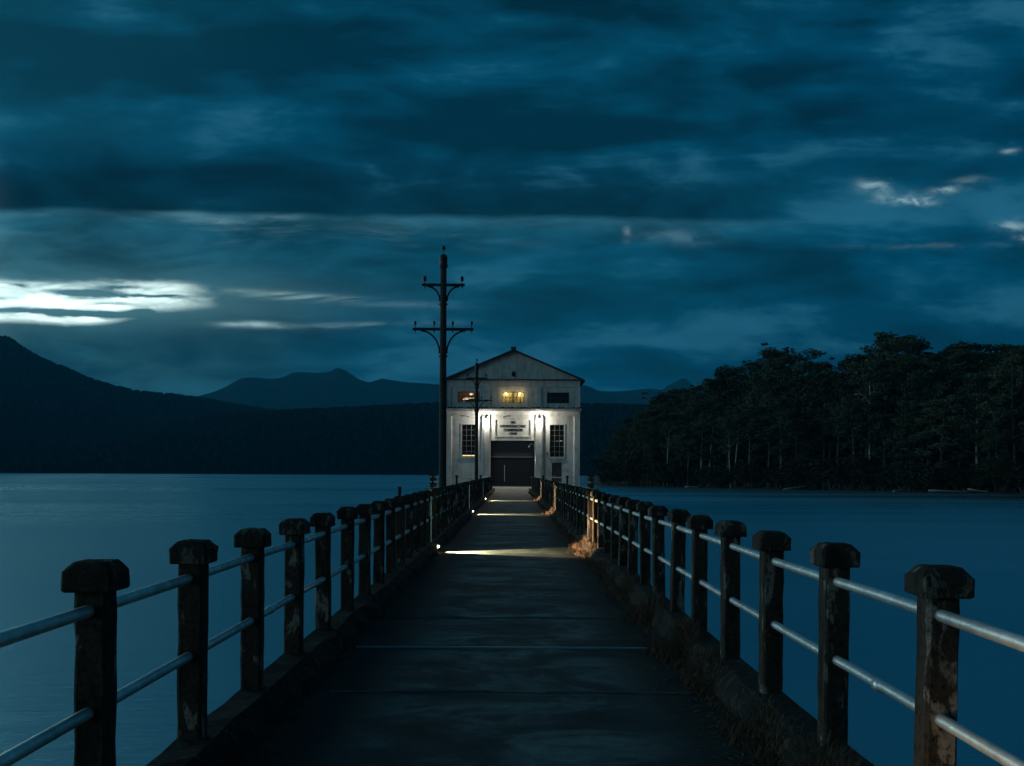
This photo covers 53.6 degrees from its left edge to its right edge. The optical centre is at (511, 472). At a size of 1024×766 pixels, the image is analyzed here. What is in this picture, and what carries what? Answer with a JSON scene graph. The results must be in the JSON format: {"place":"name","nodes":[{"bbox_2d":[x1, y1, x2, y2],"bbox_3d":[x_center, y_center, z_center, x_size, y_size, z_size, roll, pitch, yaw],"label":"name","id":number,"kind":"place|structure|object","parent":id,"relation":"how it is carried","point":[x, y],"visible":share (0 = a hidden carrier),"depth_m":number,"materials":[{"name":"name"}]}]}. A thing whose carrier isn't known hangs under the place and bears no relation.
{"place":"outdoors","nodes":[
{"label":"outdoors","id":0,"kind":"place"},
{"bbox_2d":[0,339,256,472],"bbox_3d":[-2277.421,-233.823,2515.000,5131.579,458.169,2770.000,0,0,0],"label":"mountain slope","id":1,"kind":"structure","parent":0,"point":[10,382],"depth_m":2279.25,"materials":[{"name":"green plant"}]},
{"bbox_2d":[0,335,889,474],"bbox_3d":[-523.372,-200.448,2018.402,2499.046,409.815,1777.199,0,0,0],"label":"woods","id":2,"kind":"object","parent":1,"relation":"on","point":[93,457],"visible":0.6,"depth_m":1454.32,"materials":[{"name":"green plant"}]},
{"bbox_2d":[0,473,1023,765],"bbox_3d":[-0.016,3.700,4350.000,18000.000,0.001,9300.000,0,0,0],"label":"water","id":3,"kind":"structure","parent":0,"point":[52,525],"depth_m":35.98,"materials":[{"name":"blue liquid"}]},
{"bbox_2d":[413,245,473,486],"bbox_3d":[-2.059,0.994,30.000,1.800,15.395,0.265,0,0,0],"label":"utility pole","id":4,"kind":"object","parent":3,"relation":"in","point":[443,284],"visible":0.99,"depth_m":29.93,"materials":[{"name":"wood"}]},
{"bbox_2d":[461,359,491,479],"bbox_3d":[-2.114,0.973,60.000,1.800,15.395,0.265,0,0,0],"label":"utility pole","id":5,"kind":"object","parent":3,"relation":"in","point":[476,400],"visible":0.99,"depth_m":59.92,"materials":[{"name":"wood"}]},
{"bbox_2d":[425,486,598,491],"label":"landing","id":6,"kind":"object","parent":3,"relation":"in","point":[511,488],"visible":0.22,"depth_m":91.30,"materials":[{"name":"concrete"}]},
{"bbox_2d":[430,475,484,487],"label":"landing railing","id":7,"kind":"object","parent":6,"relation":"on","point":[433,482],"visible":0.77,"depth_m":92.58,"materials":[{"name":"metal"}]},
{"bbox_2d":[537,475,593,487],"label":"landing railing","id":8,"kind":"object","parent":6,"relation":"on","point":[590,482],"visible":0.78,"depth_m":92.56,"materials":[{"name":"metal"}]},
{"bbox_2d":[0,0,1023,396],"label":"sky","id":9,"kind":"structure","parent":0,"point":[198,197],"materials":[{"name":"blue"}]},
{"bbox_2d":[446,347,584,486],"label":"pump house","id":10,"kind":"structure","parent":0,"point":[535,401],"depth_m":103.22,"materials":[{"name":"paint"}]},
{"bbox_2d":[490,457,534,485],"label":"main door","id":11,"kind":"structure","parent":10,"relation":"in","point":[503,469],"depth_m":103.55,"materials":[{"name":"paint"}]},
{"bbox_2d":[552,463,560,481],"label":"side door","id":12,"kind":"structure","parent":10,"relation":"in","point":[556,467],"depth_m":103.40,"materials":[{"name":"paint"}]},
{"bbox_2d":[46,409,997,475],"bbox_3d":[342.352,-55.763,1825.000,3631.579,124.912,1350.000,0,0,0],"label":"hill","id":13,"kind":"structure","parent":0,"point":[306,456],"depth_m":1262.51,"materials":[{"name":"green plant"}]},
{"bbox_2d":[197,368,890,409],"bbox_3d":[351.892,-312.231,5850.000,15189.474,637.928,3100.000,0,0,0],"label":"mountain range","id":14,"kind":"structure","parent":0,"point":[337,387],"depth_m":5872.55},
{"bbox_2d":[219,489,901,765],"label":"dry grass","id":15,"kind":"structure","parent":0,"point":[666,649],"depth_m":8.35,"materials":[{"name":"brown plant"}]},
{"bbox_2d":[594,474,1023,493],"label":"shore ground","id":16,"kind":"structure","parent":0,"point":[597,482],"depth_m":231.01,"materials":[{"name":"soil"}]},
{"bbox_2d":[587,459,622,485],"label":"shrub","id":17,"kind":"object","parent":16,"relation":"on","point":[607,468],"visible":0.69,"depth_m":275.52,"materials":[{"name":"green plant"}]},
{"bbox_2d":[604,469,624,485],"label":"shrub","id":18,"kind":"object","parent":16,"relation":"on","point":[617,477],"visible":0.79,"depth_m":271.65,"materials":[{"name":"green plant"}]},
{"bbox_2d":[604,435,626,482],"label":"tree","id":19,"kind":"object","parent":16,"relation":"on","point":[615,443],"visible":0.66,"depth_m":287.58,"materials":[{"name":"green plant"}]},
{"bbox_2d":[632,430,651,484],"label":"tree","id":20,"kind":"object","parent":16,"relation":"on","point":[646,434],"visible":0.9,"depth_m":267.96,"materials":[{"name":"green plant"}]},
{"bbox_2d":[628,408,668,443],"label":"tree","id":21,"kind":"object","parent":16,"relation":"on","point":[642,412],"visible":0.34,"depth_m":285.26,"materials":[{"name":"green plant"}]},
{"bbox_2d":[642,440,657,485],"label":"tree","id":22,"kind":"object","parent":16,"relation":"on","point":[649,447],"visible":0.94,"depth_m":264.17,"materials":[{"name":"green plant"}]},
{"bbox_2d":[642,394,680,431],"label":"tree","id":23,"kind":"object","parent":16,"relation":"on","point":[652,401],"visible":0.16,"depth_m":296.95,"materials":[{"name":"green plant"}]},
{"bbox_2d":[638,412,691,480],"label":"tree","id":24,"kind":"object","parent":16,"relation":"on","point":[659,417],"visible":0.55,"depth_m":267.53,"materials":[{"name":"green plant"}]},
{"bbox_2d":[657,419,678,484],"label":"tree","id":25,"kind":"object","parent":16,"relation":"on","point":[668,426],"visible":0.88,"depth_m":260.86,"materials":[{"name":"green plant"}]},
{"bbox_2d":[641,384,695,432],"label":"tree","id":26,"kind":"object","parent":16,"relation":"on","point":[675,392],"visible":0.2,"depth_m":295.48,"materials":[{"name":"green plant"}]},
{"bbox_2d":[664,424,693,486],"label":"tree","id":27,"kind":"object","parent":16,"relation":"on","point":[680,427],"visible":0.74,"depth_m":256.10,"materials":[{"name":"green plant"}]},
{"bbox_2d":[668,392,693,438],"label":"tree","id":28,"kind":"object","parent":16,"relation":"on","point":[678,399],"visible":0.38,"depth_m":282.49,"materials":[{"name":"green plant"}]},
{"bbox_2d":[667,411,700,457],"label":"tree","id":29,"kind":"object","parent":16,"relation":"on","point":[683,414],"visible":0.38,"depth_m":268.33,"materials":[{"name":"green plant"}]},
{"bbox_2d":[673,433,701,485],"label":"tree","id":30,"kind":"object","parent":16,"relation":"on","point":[689,442],"visible":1,"depth_m":252.65,"materials":[{"name":"green plant"}]},
{"bbox_2d":[670,394,717,456],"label":"tree","id":31,"kind":"object","parent":16,"relation":"on","point":[684,398],"visible":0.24,"depth_m":277.35,"materials":[{"name":"green plant"}]},
{"bbox_2d":[683,396,717,446],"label":"tree","id":32,"kind":"object","parent":16,"relation":"on","point":[695,403],"visible":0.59,"depth_m":264.86,"materials":[{"name":"green plant"}]},
{"bbox_2d":[688,417,714,484],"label":"tree","id":33,"kind":"object","parent":16,"relation":"on","point":[697,447],"visible":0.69,"depth_m":252.50,"materials":[{"name":"green plant"}]},
{"bbox_2d":[692,417,713,485],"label":"tree","id":34,"kind":"object","parent":16,"relation":"on","point":[697,434],"visible":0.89,"depth_m":252.23,"materials":[{"name":"green plant"}]},
{"bbox_2d":[699,413,720,485],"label":"tree","id":35,"kind":"object","parent":16,"relation":"on","point":[711,438],"visible":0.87,"depth_m":250.58,"materials":[{"name":"green plant"}]},
{"bbox_2d":[689,378,731,453],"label":"tree","id":36,"kind":"object","parent":16,"relation":"on","point":[699,395],"visible":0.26,"depth_m":273.97,"materials":[{"name":"green plant"}]},
{"bbox_2d":[689,412,733,484],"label":"tree","id":37,"kind":"object","parent":16,"relation":"on","point":[713,443],"visible":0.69,"depth_m":250.97,"materials":[{"name":"green plant"}]},
{"bbox_2d":[704,400,739,477],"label":"tree","id":38,"kind":"object","parent":16,"relation":"on","point":[721,405],"visible":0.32,"depth_m":262.58,"materials":[{"name":"green plant"}]},
{"bbox_2d":[701,366,749,473],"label":"tree","id":39,"kind":"object","parent":16,"relation":"on","point":[720,374],"visible":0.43,"depth_m":268.82,"materials":[{"name":"green plant"}]},
{"bbox_2d":[708,410,745,486],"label":"tree","id":40,"kind":"object","parent":16,"relation":"on","point":[720,423],"visible":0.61,"depth_m":247.06,"materials":[{"name":"green plant"}]},
{"bbox_2d":[695,449,759,483],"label":"shrub","id":41,"kind":"object","parent":16,"relation":"on","point":[713,459],"visible":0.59,"depth_m":249.22,"materials":[{"name":"green plant"}]},
{"bbox_2d":[719,421,743,487],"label":"tree","id":42,"kind":"object","parent":16,"relation":"on","point":[732,429],"visible":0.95,"depth_m":244.76,"materials":[{"name":"green plant"}]},
{"bbox_2d":[723,418,744,483],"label":"tree","id":43,"kind":"object","parent":16,"relation":"on","point":[741,441],"visible":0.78,"depth_m":243.10,"materials":[{"name":"green plant"}]},
{"bbox_2d":[721,384,753,450],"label":"tree","id":44,"kind":"object","parent":16,"relation":"on","point":[732,401],"visible":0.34,"depth_m":267.25,"materials":[{"name":"green plant"}]},
{"bbox_2d":[718,417,759,483],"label":"tree","id":45,"kind":"object","parent":16,"relation":"on","point":[739,448],"visible":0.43,"depth_m":247.62,"materials":[{"name":"green plant"}]},
{"bbox_2d":[726,404,775,486],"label":"tree","id":46,"kind":"object","parent":16,"relation":"on","point":[749,410],"visible":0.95,"depth_m":240.59,"materials":[{"name":"green plant"}]},
{"bbox_2d":[736,452,771,476],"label":"shrub","id":47,"kind":"object","parent":16,"relation":"on","point":[760,459],"visible":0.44,"depth_m":244.48,"materials":[{"name":"green plant"}]},
{"bbox_2d":[721,343,796,424],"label":"tree","id":48,"kind":"object","parent":16,"relation":"on","point":[773,353],"visible":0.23,"depth_m":273.56,"materials":[{"name":"green plant"}]},
{"bbox_2d":[741,443,779,469],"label":"shrub","id":49,"kind":"object","parent":16,"relation":"on","point":[760,451],"visible":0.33,"depth_m":247.55,"materials":[{"name":"green plant"}]},
{"bbox_2d":[741,358,791,466],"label":"tree","id":50,"kind":"object","parent":16,"relation":"on","point":[773,364],"visible":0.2,"depth_m":263.62,"materials":[{"name":"green plant"}]},
{"bbox_2d":[741,371,793,451],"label":"tree","id":51,"kind":"object","parent":16,"relation":"on","point":[758,379],"visible":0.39,"depth_m":250.76,"materials":[{"name":"green plant"}]},
{"bbox_2d":[750,391,792,484],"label":"tree","id":52,"kind":"object","parent":16,"relation":"on","point":[769,404],"visible":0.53,"depth_m":241.74,"materials":[{"name":"green plant"}]},
{"bbox_2d":[752,370,805,465],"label":"tree","id":53,"kind":"object","parent":16,"relation":"on","point":[771,392],"visible":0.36,"depth_m":248.41,"materials":[{"name":"green plant"}]},
{"bbox_2d":[760,369,798,439],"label":"tree","id":54,"kind":"object","parent":16,"relation":"on","point":[783,388],"visible":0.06,"depth_m":255.64,"materials":[{"name":"green plant"}]},
{"bbox_2d":[755,409,805,487],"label":"tree","id":55,"kind":"object","parent":16,"relation":"on","point":[780,417],"visible":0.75,"depth_m":234.50,"materials":[{"name":"green plant"}]},
{"bbox_2d":[771,416,824,488],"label":"tree","id":56,"kind":"object","parent":16,"relation":"on","point":[786,446],"visible":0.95,"depth_m":229.98,"materials":[{"name":"green plant"}]},
{"bbox_2d":[777,462,819,489],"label":"shrub","id":57,"kind":"object","parent":16,"relation":"on","point":[790,473],"visible":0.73,"depth_m":228.23,"materials":[{"name":"green plant"}]},
{"bbox_2d":[778,348,826,440],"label":"tree","id":58,"kind":"object","parent":16,"relation":"on","point":[799,359],"visible":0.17,"depth_m":267.33,"materials":[{"name":"green plant"}]},
{"bbox_2d":[775,376,832,462],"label":"tree","id":59,"kind":"object","parent":16,"relation":"on","point":[802,397],"visible":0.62,"depth_m":241.17,"materials":[{"name":"green plant"}]},
{"bbox_2d":[777,357,856,442],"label":"tree","id":60,"kind":"object","parent":16,"relation":"on","point":[805,366],"visible":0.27,"depth_m":247.94,"materials":[{"name":"green plant"}]},
{"bbox_2d":[794,384,845,453],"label":"tree","id":61,"kind":"object","parent":16,"relation":"on","point":[806,403],"visible":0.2,"depth_m":242.80,"materials":[{"name":"green plant"}]},
{"bbox_2d":[803,368,859,481],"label":"tree","id":62,"kind":"object","parent":16,"relation":"on","point":[840,377],"visible":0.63,"depth_m":232.84,"materials":[{"name":"green plant"}]},
{"bbox_2d":[819,402,858,484],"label":"tree","id":63,"kind":"object","parent":16,"relation":"on","point":[832,411],"visible":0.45,"depth_m":228.08,"materials":[{"name":"green plant"}]},
{"bbox_2d":[815,353,870,438],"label":"tree","id":64,"kind":"object","parent":16,"relation":"on","point":[847,360],"visible":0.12,"depth_m":257.09,"materials":[{"name":"green plant"}]},
{"bbox_2d":[824,456,874,489],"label":"shrub","id":65,"kind":"object","parent":16,"relation":"on","point":[854,464],"visible":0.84,"depth_m":218.64,"materials":[{"name":"green plant"}]},
{"bbox_2d":[826,399,874,487],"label":"tree","id":66,"kind":"object","parent":16,"relation":"on","point":[846,409],"visible":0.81,"depth_m":219.33,"materials":[{"name":"green plant"}]},
{"bbox_2d":[831,366,882,460],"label":"tree","id":67,"kind":"object","parent":16,"relation":"on","point":[853,370],"visible":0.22,"depth_m":228.34,"materials":[{"name":"green plant"}]},
{"bbox_2d":[828,359,899,460],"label":"tree","id":68,"kind":"object","parent":16,"relation":"on","point":[851,382],"visible":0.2,"depth_m":229.78,"materials":[{"name":"green plant"}]},
{"bbox_2d":[841,402,888,486],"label":"tree","id":69,"kind":"object","parent":16,"relation":"on","point":[867,428],"visible":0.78,"depth_m":218.42,"materials":[{"name":"green plant"}]},
{"bbox_2d":[848,372,889,467],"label":"tree","id":70,"kind":"object","parent":16,"relation":"on","point":[870,386],"visible":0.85,"depth_m":219.20,"materials":[{"name":"green plant"}]},
{"bbox_2d":[849,356,912,440],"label":"tree","id":71,"kind":"object","parent":16,"relation":"on","point":[876,370],"visible":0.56,"depth_m":222.94,"materials":[{"name":"green plant"}]},
{"bbox_2d":[861,412,901,488],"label":"tree","id":72,"kind":"object","parent":16,"relation":"on","point":[879,425],"visible":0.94,"depth_m":214.54,"materials":[{"name":"green plant"}]},
{"bbox_2d":[864,337,919,447],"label":"tree","id":73,"kind":"object","parent":16,"relation":"on","point":[886,346],"visible":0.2,"depth_m":236.45,"materials":[{"name":"green plant"}]},
{"bbox_2d":[855,354,936,442],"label":"tree","id":74,"kind":"object","parent":16,"relation":"on","point":[899,370],"visible":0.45,"depth_m":221.95,"materials":[{"name":"green plant"}]},
{"bbox_2d":[880,417,914,469],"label":"tree","id":75,"kind":"object","parent":16,"relation":"on","point":[900,433],"visible":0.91,"depth_m":211.45,"materials":[{"name":"green plant"}]},
{"bbox_2d":[870,330,932,398],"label":"tree","id":76,"kind":"object","parent":16,"relation":"on","point":[880,336],"visible":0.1,"depth_m":252.18,"materials":[{"name":"green plant"}]},
{"bbox_2d":[880,460,929,490],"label":"shrub","id":77,"kind":"object","parent":16,"relation":"on","point":[903,464],"visible":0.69,"depth_m":207.72,"materials":[{"name":"green plant"}]},
{"bbox_2d":[888,373,929,446],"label":"tree","id":78,"kind":"object","parent":16,"relation":"on","point":[895,399],"visible":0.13,"depth_m":223.38,"materials":[{"name":"green plant"}]},
{"bbox_2d":[891,465,929,491],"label":"shrub","id":79,"kind":"object","parent":16,"relation":"on","point":[903,473],"visible":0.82,"depth_m":205.18,"materials":[{"name":"green plant"}]},
{"bbox_2d":[893,400,930,465],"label":"tree","id":80,"kind":"object","parent":16,"relation":"on","point":[911,405],"visible":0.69,"depth_m":211.57,"materials":[{"name":"green plant"}]},
{"bbox_2d":[896,468,943,491],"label":"shrub","id":81,"kind":"object","parent":16,"relation":"on","point":[923,490],"visible":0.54,"depth_m":203.92,"materials":[{"name":"green plant"}]},
{"bbox_2d":[895,361,948,423],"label":"tree","id":82,"kind":"object","parent":16,"relation":"on","point":[928,367],"visible":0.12,"depth_m":231.09,"materials":[{"name":"green plant"}]},
{"bbox_2d":[888,338,959,440],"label":"tree","id":83,"kind":"object","parent":16,"relation":"on","point":[932,357],"visible":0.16,"depth_m":245.24,"materials":[{"name":"green plant"}]},
{"bbox_2d":[894,443,956,465],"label":"shrub","id":84,"kind":"object","parent":16,"relation":"on","point":[906,451],"visible":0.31,"depth_m":209.64,"materials":[{"name":"green plant"}]},
{"bbox_2d":[904,420,949,487],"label":"tree","id":85,"kind":"object","parent":16,"relation":"on","point":[922,441],"visible":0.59,"depth_m":209.03,"materials":[{"name":"green plant"}]},
{"bbox_2d":[895,365,964,458],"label":"tree","id":86,"kind":"object","parent":16,"relation":"on","point":[926,385],"visible":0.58,"depth_m":215.70,"materials":[{"name":"green plant"}]},
{"bbox_2d":[906,387,966,462],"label":"tree","id":87,"kind":"object","parent":16,"relation":"on","point":[937,394],"visible":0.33,"depth_m":212.92,"materials":[{"name":"green plant"}]},
{"bbox_2d":[908,394,971,489],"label":"tree","id":88,"kind":"object","parent":16,"relation":"on","point":[934,404],"visible":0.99,"depth_m":203.68,"materials":[{"name":"green plant"}]},
{"bbox_2d":[926,383,972,461],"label":"tree","id":89,"kind":"object","parent":16,"relation":"on","point":[944,388],"visible":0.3,"depth_m":212.58,"materials":[{"name":"green plant"}]},
{"bbox_2d":[932,394,975,432],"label":"tree","id":90,"kind":"object","parent":16,"relation":"on","point":[949,413],"visible":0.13,"depth_m":213.47,"materials":[{"name":"green plant"}]},
{"bbox_2d":[934,349,983,433],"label":"tree","id":91,"kind":"object","parent":16,"relation":"on","point":[966,365],"visible":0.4,"depth_m":223.74,"materials":[{"name":"green plant"}]},
{"bbox_2d":[936,441,985,469],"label":"shrub","id":92,"kind":"object","parent":16,"relation":"on","point":[962,465],"visible":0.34,"depth_m":209.04,"materials":[{"name":"green plant"}]},
{"bbox_2d":[947,426,975,487],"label":"tree","id":93,"kind":"object","parent":16,"relation":"on","point":[961,431],"visible":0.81,"depth_m":205.41,"materials":[{"name":"green plant"}]},
{"bbox_2d":[939,342,994,392],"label":"tree","id":94,"kind":"object","parent":16,"relation":"on","point":[967,346],"visible":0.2,"depth_m":240.84,"materials":[{"name":"green plant"}]},
{"bbox_2d":[954,423,994,469],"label":"tree","id":95,"kind":"object","parent":16,"relation":"on","point":[973,453],"visible":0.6,"depth_m":203.43,"materials":[{"name":"green plant"}]},
{"bbox_2d":[960,373,994,485],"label":"tree","id":96,"kind":"object","parent":16,"relation":"on","point":[974,380],"visible":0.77,"depth_m":202.24,"materials":[{"name":"green plant"}]},
{"bbox_2d":[950,348,1008,432],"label":"tree","id":97,"kind":"object","parent":16,"relation":"on","point":[989,357],"visible":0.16,"depth_m":224.48,"materials":[{"name":"green plant"}]},
{"bbox_2d":[955,376,1004,466],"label":"tree","id":98,"kind":"object","parent":16,"relation":"on","point":[981,389],"visible":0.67,"depth_m":202.93,"materials":[{"name":"green plant"}]},
{"bbox_2d":[956,392,1016,488],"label":"tree","id":99,"kind":"object","parent":16,"relation":"on","point":[974,425],"visible":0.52,"depth_m":200.53,"materials":[{"name":"green plant"}]},
{"bbox_2d":[977,419,1012,489],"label":"tree","id":100,"kind":"object","parent":16,"relation":"on","point":[995,424],"visible":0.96,"depth_m":195.51,"materials":[{"name":"green plant"}]},
{"bbox_2d":[970,369,1023,430],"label":"tree","id":101,"kind":"object","parent":16,"relation":"on","point":[1018,405],"visible":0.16,"depth_m":203.06,"materials":[{"name":"green plant"}]},
{"bbox_2d":[977,349,1023,488],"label":"tree","id":102,"kind":"object","parent":16,"relation":"on","point":[1001,375],"visible":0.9,"depth_m":195.45,"materials":[{"name":"green plant"}]},
{"bbox_2d":[978,381,1023,456],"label":"tree","id":103,"kind":"object","parent":16,"relation":"on","point":[1019,412],"visible":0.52,"depth_m":197.75,"materials":[{"name":"green plant"}]},
{"bbox_2d":[988,343,1023,363],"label":"tree","id":104,"kind":"object","parent":16,"relation":"on","point":[1002,347],"visible":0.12,"depth_m":239.76,"materials":[{"name":"green plant"}]},
{"label":"lake bed","id":105,"kind":"structure","parent":0,"visible":0},
{"bbox_2d":[146,489,874,765],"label":"jetty","id":106,"kind":"object","parent":105,"relation":"on","point":[492,639],"visible":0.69,"depth_m":8.02,"materials":[{"name":"concrete"}]},
{"bbox_2d":[0,476,492,765],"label":"railing","id":107,"kind":"object","parent":106,"relation":"on","point":[93,585],"visible":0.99,"depth_m":5.64,"materials":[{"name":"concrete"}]},
{"bbox_2d":[531,477,1023,765],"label":"railing","id":108,"kind":"object","parent":106,"relation":"on","point":[608,523],"visible":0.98,"depth_m":5.62,"materials":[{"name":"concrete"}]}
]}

